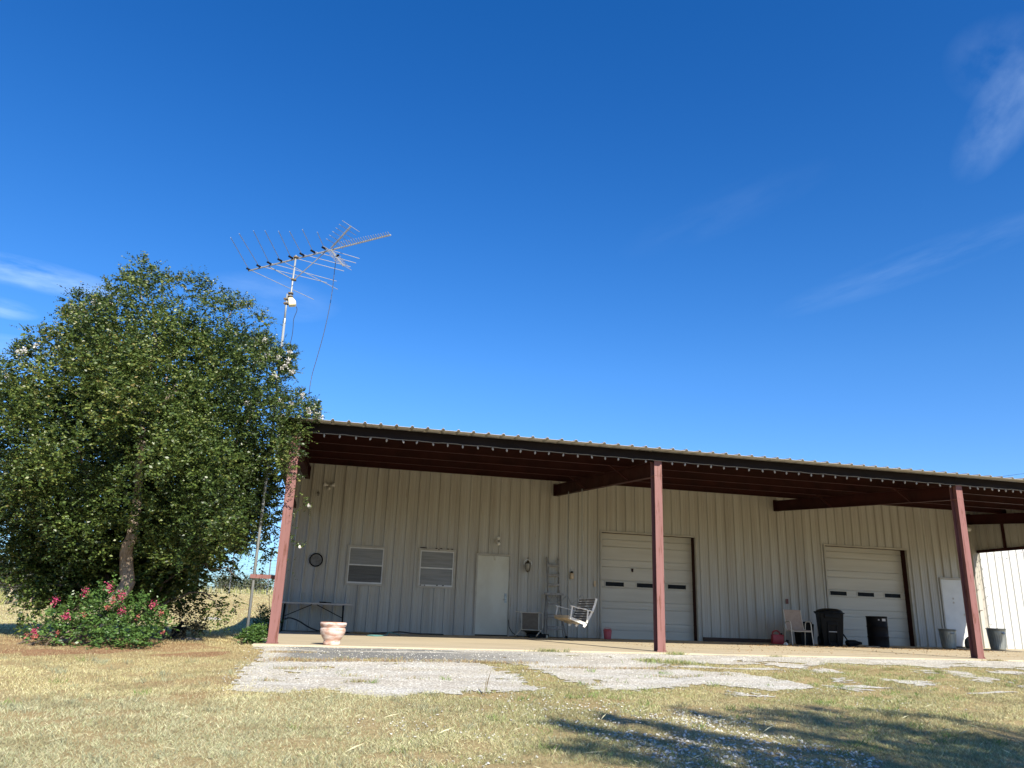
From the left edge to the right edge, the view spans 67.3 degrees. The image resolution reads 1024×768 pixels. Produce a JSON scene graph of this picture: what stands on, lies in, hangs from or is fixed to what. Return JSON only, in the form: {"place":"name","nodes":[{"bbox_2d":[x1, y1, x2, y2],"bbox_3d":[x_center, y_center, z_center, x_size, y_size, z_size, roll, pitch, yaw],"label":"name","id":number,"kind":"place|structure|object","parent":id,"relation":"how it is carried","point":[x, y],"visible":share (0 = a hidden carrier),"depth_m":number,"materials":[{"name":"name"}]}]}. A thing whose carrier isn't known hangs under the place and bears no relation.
{"place":"outdoors","nodes":[
{"label":"outdoors","id":0,"kind":"place"},
{"bbox_2d":[0,584,272,604],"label":"tall grass","id":1,"kind":"structure","parent":0,"point":[2,599],"depth_m":42.90,"materials":[{"name":"beige plant"}]},
{"bbox_2d":[0,593,1023,767],"bbox_3d":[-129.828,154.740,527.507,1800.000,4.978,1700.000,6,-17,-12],"label":"ground","id":2,"kind":"structure","parent":0,"point":[439,754],"depth_m":7.82,"materials":[{"name":"beige plant"}]},
{"bbox_2d":[0,562,30,603],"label":"brush tree","id":3,"kind":"object","parent":2,"relation":"on","point":[10,601],"visible":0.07,"depth_m":41.39,"materials":[{"name":"green plant"}]},
{"bbox_2d":[19,572,179,649],"bbox_3d":[-6.646,3.697,12.367,2.497,1.345,1.208,6,-17,-12],"label":"flowering bush","id":4,"kind":"object","parent":2,"relation":"on","point":[107,629],"visible":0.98,"depth_m":12.29,"materials":[{"name":"green plant"}]},
{"bbox_2d":[0,591,272,634],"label":"field stubble","id":5,"kind":"object","parent":2,"relation":"on","point":[14,625],"visible":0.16,"depth_m":26.86,"materials":[{"name":"beige plant"}]},
{"bbox_2d":[1,554,275,602],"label":"game fence","id":6,"kind":"object","parent":2,"relation":"on","point":[268,580],"visible":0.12,"depth_m":41.46,"materials":[{"name":"metal"}]},
{"bbox_2d":[0,251,329,641],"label":"crape myrtle tree","id":7,"kind":"object","parent":2,"relation":"on","point":[145,523],"visible":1,"depth_m":13.38,"materials":[{"name":"green plant"}]},
{"bbox_2d":[171,621,186,637],"bbox_3d":[-6.353,4.698,14.682,0.240,0.345,0.200,6,-17,-12],"label":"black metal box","id":8,"kind":"object","parent":2,"relation":"on","point":[179,627],"visible":0.48,"depth_m":14.60,"materials":[{"name":"metal"}]},
{"bbox_2d":[154,615,209,640],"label":"dark weeds","id":9,"kind":"object","parent":2,"relation":"on","point":[195,625],"visible":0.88,"depth_m":14.59,"materials":[{"name":"green plant"}]},
{"bbox_2d":[187,638,201,640],"bbox_3d":[-5.971,4.804,14.477,0.252,0.050,0.137,7,-17,-16],"label":"flat stone","id":10,"kind":"object","parent":2,"relation":"on","point":[194,639],"visible":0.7,"depth_m":14.42,"materials":[{"name":"grey stone"}]},
{"bbox_2d":[199,572,242,591],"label":"tree","id":11,"kind":"object","parent":2,"relation":"on","point":[222,584],"visible":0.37,"depth_m":54.22,"materials":[{"name":"green plant"}]},
{"bbox_2d":[233,621,268,644],"bbox_3d":[-4.599,4.440,13.611,0.637,0.500,0.411,6,-17,-12],"label":"weed plant","id":12,"kind":"object","parent":2,"relation":"on","point":[252,634],"visible":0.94,"depth_m":13.56,"materials":[{"name":"green plant"}]},
{"bbox_2d":[236,572,273,592],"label":"tree","id":13,"kind":"object","parent":2,"relation":"on","point":[257,585],"visible":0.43,"depth_m":54.15,"materials":[{"name":"green plant"}]},
{"bbox_2d":[250,603,283,629],"bbox_3d":[-6.312,6.156,19.813,0.958,0.978,0.688,6,-17,-12],"label":"corner shrub","id":14,"kind":"object","parent":2,"relation":"on","point":[262,614],"visible":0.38,"depth_m":19.85,"materials":[{"name":"green plant"}]},
{"bbox_2d":[23,696,1022,767],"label":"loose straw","id":15,"kind":"object","parent":2,"relation":"on","point":[552,743],"visible":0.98,"depth_m":7.04,"materials":[{"name":"beige plant"}]},
{"bbox_2d":[227,646,1023,696],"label":"gravel apron","id":16,"kind":"object","parent":2,"relation":"on","point":[326,680],"visible":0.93,"depth_m":11.43,"materials":[{"name":"pale grey gravel"},{"name":"grey gravel"}]},
{"bbox_2d":[252,647,1023,695],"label":"apron weeds","id":17,"kind":"object","parent":16,"relation":"on","point":[670,661],"visible":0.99,"depth_m":12.15,"materials":[{"name":"green plant"}]},
{"bbox_2d":[252,631,1023,661],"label":"porch slab","id":18,"kind":"structure","parent":2,"relation":"on","point":[405,641],"depth_m":17.18,"materials":[{"name":"concrete"}]},
{"bbox_2d":[280,602,351,631],"bbox_3d":[-5.268,6.183,20.383,1.947,0.748,0.670,6,-17,-12],"label":"folding table","id":19,"kind":"object","parent":18,"relation":"on","point":[317,604],"visible":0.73,"depth_m":20.28,"materials":[{"name":"laminate"}]},
{"bbox_2d":[320,622,346,644],"bbox_3d":[-3.215,4.469,13.782,0.472,0.385,0.472,6,-17,-12],"label":"terracotta pot","id":20,"kind":"object","parent":18,"relation":"on","point":[332,633],"visible":1,"depth_m":13.62,"materials":[{"name":"beige ceramic"}]},
{"bbox_2d":[346,630,369,633],"bbox_3d":[-3.925,6.362,19.726,0.766,0.101,0.503,6,-17,-12],"label":"straw clump","id":21,"kind":"object","parent":18,"relation":"on","point":[355,632],"visible":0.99,"depth_m":19.70,"materials":[{"name":"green plant"}]},
{"bbox_2d":[284,617,443,634],"bbox_3d":[-3.861,6.436,20.415,4.277,0.362,0.324,10,-18,-24],"label":"garden hose","id":22,"kind":"object","parent":18,"relation":"on","point":[367,632],"visible":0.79,"depth_m":20.42,"materials":[{"name":"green rubber"}]},
{"bbox_2d":[515,611,542,636],"bbox_3d":[0.539,6.719,21.585,0.628,0.749,0.992,-4,-12,19],"label":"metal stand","id":23,"kind":"object","parent":18,"relation":"on","point":[529,621],"visible":0.94,"depth_m":21.52,"materials":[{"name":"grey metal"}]},
{"bbox_2d":[526,632,548,637],"bbox_3d":[0.724,7.090,21.759,0.580,0.150,0.320,6,-17,-12],"label":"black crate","id":24,"kind":"object","parent":18,"relation":"on","point":[533,634],"visible":0.91,"depth_m":21.62,"materials":[{"name":"plastic"}]},
{"bbox_2d":[543,557,567,637],"bbox_3d":[1.245,6.153,22.255,0.640,2.278,0.532,6,-17,-12],"label":"multi position ladder","id":25,"kind":"object","parent":18,"relation":"on","point":[547,594],"visible":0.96,"depth_m":22.21,"materials":[{"name":"metal"}]},
{"bbox_2d":[603,628,611,638],"bbox_3d":[2.753,7.187,22.172,0.250,0.320,0.248,6,-17,-12],"label":"red bucket","id":26,"kind":"object","parent":18,"relation":"on","point":[607,633],"visible":0.96,"depth_m":22.08,"materials":[{"name":"plastic"}]},
{"bbox_2d":[266,414,1023,658],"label":"metal building","id":27,"kind":"structure","parent":18,"relation":"on","point":[398,535],"depth_m":22.62,"materials":[{"name":"beige metal"}]},
{"bbox_2d":[245,294,287,642],"bbox_3d":[-4.463,1.455,14.721,0.532,6.891,0.204,3,-17,-4],"label":"antenna mast","id":28,"kind":"object","parent":27,"relation":"attached to","point":[254,575],"visible":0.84,"depth_m":14.27,"materials":[{"name":"metal"}]},
{"bbox_2d":[269,307,296,456],"bbox_3d":[-4.506,-0.093,15.182,0.203,3.122,0.067,5,-17,-8],"label":"rotor cable","id":29,"kind":"object","parent":28,"relation":"attached to","point":[286,361],"visible":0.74,"depth_m":15.44,"materials":[{"name":"black rubber"}]},
{"bbox_2d":[283,297,295,306],"bbox_3d":[-4.537,-1.673,15.711,0.261,0.180,0.140,6,-17,-12],"label":"antenna rotor","id":30,"kind":"object","parent":28,"relation":"attached to","point":[291,302],"visible":1,"depth_m":15.66,"materials":[{"name":"plastic"}]},
{"bbox_2d":[230,220,390,299],"bbox_3d":[-4.503,-2.392,15.860,2.627,1.313,4.154,12,-19,-29],"label":"tv antenna","id":31,"kind":"object","parent":28,"relation":"attached to","point":[293,279],"visible":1,"depth_m":15.77,"materials":[{"name":"silver metal"}]},
{"bbox_2d":[308,261,335,399],"bbox_3d":[-3.792,-0.900,15.323,0.261,3.207,1.013,6,-17,-12],"label":"coaxial cable","id":32,"kind":"object","parent":31,"relation":"hanging from","point":[324,329],"visible":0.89,"depth_m":15.48,"materials":[{"name":"black rubber"}]},
{"bbox_2d":[309,553,322,566],"bbox_3d":[-5.418,4.865,21.281,0.372,0.372,0.038,6,-17,-12],"label":"wall clock","id":33,"kind":"object","parent":27,"relation":"attached to","point":[315,559],"depth_m":21.28,"materials":[{"name":"black metal"}]},
{"bbox_2d":[323,482,334,489],"bbox_3d":[-5.198,2.912,21.863,0.325,0.208,0.120,6,-17,-12],"label":"flood light","id":34,"kind":"object","parent":27,"relation":"attached to","point":[329,485],"visible":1,"depth_m":21.85,"materials":[{"name":"white paint"}]},
{"bbox_2d":[347,547,383,583],"bbox_3d":[-4.105,5.091,21.581,0.960,0.976,0.048,6,-17,-12],"label":"window","id":35,"kind":"structure","parent":27,"relation":"in","point":[360,573],"depth_m":21.58,"materials":[{"name":"metal"}]},
{"bbox_2d":[418,550,453,586],"bbox_3d":[-2.159,5.278,22.002,0.966,0.982,0.048,6,-17,-12],"label":"window","id":36,"kind":"structure","parent":27,"relation":"in","point":[436,568],"depth_m":22.01,"materials":[{"name":"glass"}]},
{"bbox_2d":[475,555,509,634],"bbox_3d":[-0.558,6.066,22.148,0.938,2.190,0.115,6,-17,-12],"label":"door","id":37,"kind":"structure","parent":27,"relation":"in","point":[491,618],"depth_m":22.16,"materials":[{"name":"paint"}]},
{"bbox_2d":[494,536,499,545],"bbox_3d":[-0.420,4.600,22.521,0.118,0.264,0.200,12,-20,-31],"label":"door flood light","id":38,"kind":"object","parent":27,"relation":"attached to","point":[496,541],"visible":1,"depth_m":22.47,"materials":[{"name":"white paint"}]},
{"bbox_2d":[524,559,531,571],"bbox_3d":[0.457,5.285,22.512,0.220,0.447,0.219,-8,-19,30],"label":"wall lantern","id":39,"kind":"object","parent":27,"relation":"attached to","point":[528,564],"depth_m":22.42,"materials":[{"name":"brown metal"}]},
{"bbox_2d":[554,489,596,627],"bbox_3d":[1.701,4.569,20.472,0.773,3.614,1.380,6,-17,-12],"label":"porch swing","id":40,"kind":"object","parent":27,"relation":"hanging from","point":[569,620],"visible":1,"depth_m":20.00,"materials":[{"name":"white paint"}]},
{"bbox_2d":[602,533,693,640],"bbox_3d":[4.107,6.187,23.553,3.180,3.158,0.090,6,-17,-12],"label":"garage door","id":41,"kind":"structure","parent":27,"relation":"in","point":[627,579],"depth_m":23.56,"materials":[{"name":"paint"}]},
{"bbox_2d":[313,432,1023,492],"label":"string lights","id":42,"kind":"object","parent":27,"relation":"attached to","point":[672,462],"visible":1,"depth_m":16.18},
{"bbox_2d":[825,546,909,645],"bbox_3d":[11.522,6.919,25.175,3.170,3.127,0.046,6,-17,-12],"label":"garage door","id":43,"kind":"structure","parent":27,"relation":"in","point":[862,582],"depth_m":25.24,"materials":[{"name":"paint"}]},
{"bbox_2d":[941,579,967,646],"bbox_3d":[14.660,7.559,25.433,0.858,2.117,0.110,6,-17,-12],"label":"door","id":44,"kind":"structure","parent":27,"relation":"in","point":[952,592],"depth_m":25.48,"materials":[{"name":"white paint"}]},
{"bbox_2d":[976,552,1021,625],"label":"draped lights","id":45,"kind":"object","parent":27,"relation":"hanging from","point":[984,582],"visible":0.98,"depth_m":25.90,"materials":[{"name":"plastic"}]},
{"bbox_2d":[771,630,783,643],"bbox_3d":[7.825,7.461,22.690,0.340,0.396,0.220,1,-17,2],"label":"fuel can","id":46,"kind":"object","parent":18,"relation":"on","point":[777,638],"visible":0.95,"depth_m":22.58,"materials":[{"name":"red plastic"}]},
{"bbox_2d":[783,609,813,645],"bbox_3d":[8.264,7.047,22.285,0.628,0.992,0.749,2,-17,-1],"label":"patio chair","id":47,"kind":"object","parent":18,"relation":"on","point":[793,621],"visible":1,"depth_m":22.53,"materials":[{"name":"beige fabric"}]},
{"bbox_2d":[794,622,813,644],"bbox_3d":[8.630,7.370,22.760,0.540,0.660,0.416,6,-17,-12],"label":"black bin","id":48,"kind":"object","parent":18,"relation":"on","point":[799,638],"visible":0.59,"depth_m":22.60,"materials":[{"name":"plastic"}]},
{"bbox_2d":[606,641,1016,657],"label":"leaf litter","id":49,"kind":"object","parent":18,"relation":"on","point":[943,649],"visible":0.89,"depth_m":21.37,"materials":[{"name":"brown plant"}]},
{"bbox_2d":[813,608,844,646],"bbox_3d":[9.326,7.123,22.559,0.740,1.060,0.825,-1,-17,11],"label":"wheeled bin","id":50,"kind":"object","parent":18,"relation":"on","point":[830,625],"visible":0.98,"depth_m":22.26,"materials":[{"name":"black plastic"}]},
{"bbox_2d":[843,634,861,646],"bbox_3d":[10.049,7.531,22.746,0.595,0.430,0.206,6,-17,-12],"label":"leaf blower","id":51,"kind":"object","parent":18,"relation":"on","point":[853,643],"visible":0.81,"depth_m":22.64,"materials":[{"name":"black plastic"}]},
{"bbox_2d":[865,616,889,647],"bbox_3d":[10.876,7.365,22.885,0.600,0.875,0.600,6,-17,-12],"label":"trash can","id":52,"kind":"object","parent":18,"relation":"on","point":[877,631],"visible":0.89,"depth_m":22.68,"materials":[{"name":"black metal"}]},
{"bbox_2d":[938,629,956,648],"bbox_3d":[13.422,7.838,23.679,0.519,0.578,0.556,6,-17,-12],"label":"trash can","id":53,"kind":"object","parent":18,"relation":"on","point":[948,638],"visible":0.98,"depth_m":23.52,"materials":[{"name":"metal"}]},
{"bbox_2d":[964,637,969,648],"bbox_3d":[14.644,8.213,24.510,0.402,0.405,0.401,-2,-17,13],"label":"grey pot","id":54,"kind":"object","parent":18,"relation":"on","point":[966,642],"visible":0.23,"depth_m":24.46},
{"bbox_2d":[985,628,1006,649],"bbox_3d":[15.175,7.976,24.067,0.575,0.641,0.616,9,-18,-22],"label":"trash can","id":55,"kind":"object","parent":18,"relation":"on","point":[997,638],"visible":0.98,"depth_m":23.89,"materials":[{"name":"metal"}]},
{"bbox_2d":[0,0,1023,598],"label":"sky","id":56,"kind":"structure","parent":0,"point":[783,229],"materials":[{"name":"blue"}]},
{"bbox_2d":[218,646,1023,767],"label":"loose gravel","id":57,"kind":"structure","parent":0,"point":[735,756],"depth_m":7.45,"materials":[{"name":"grey gravel"}]}
]}

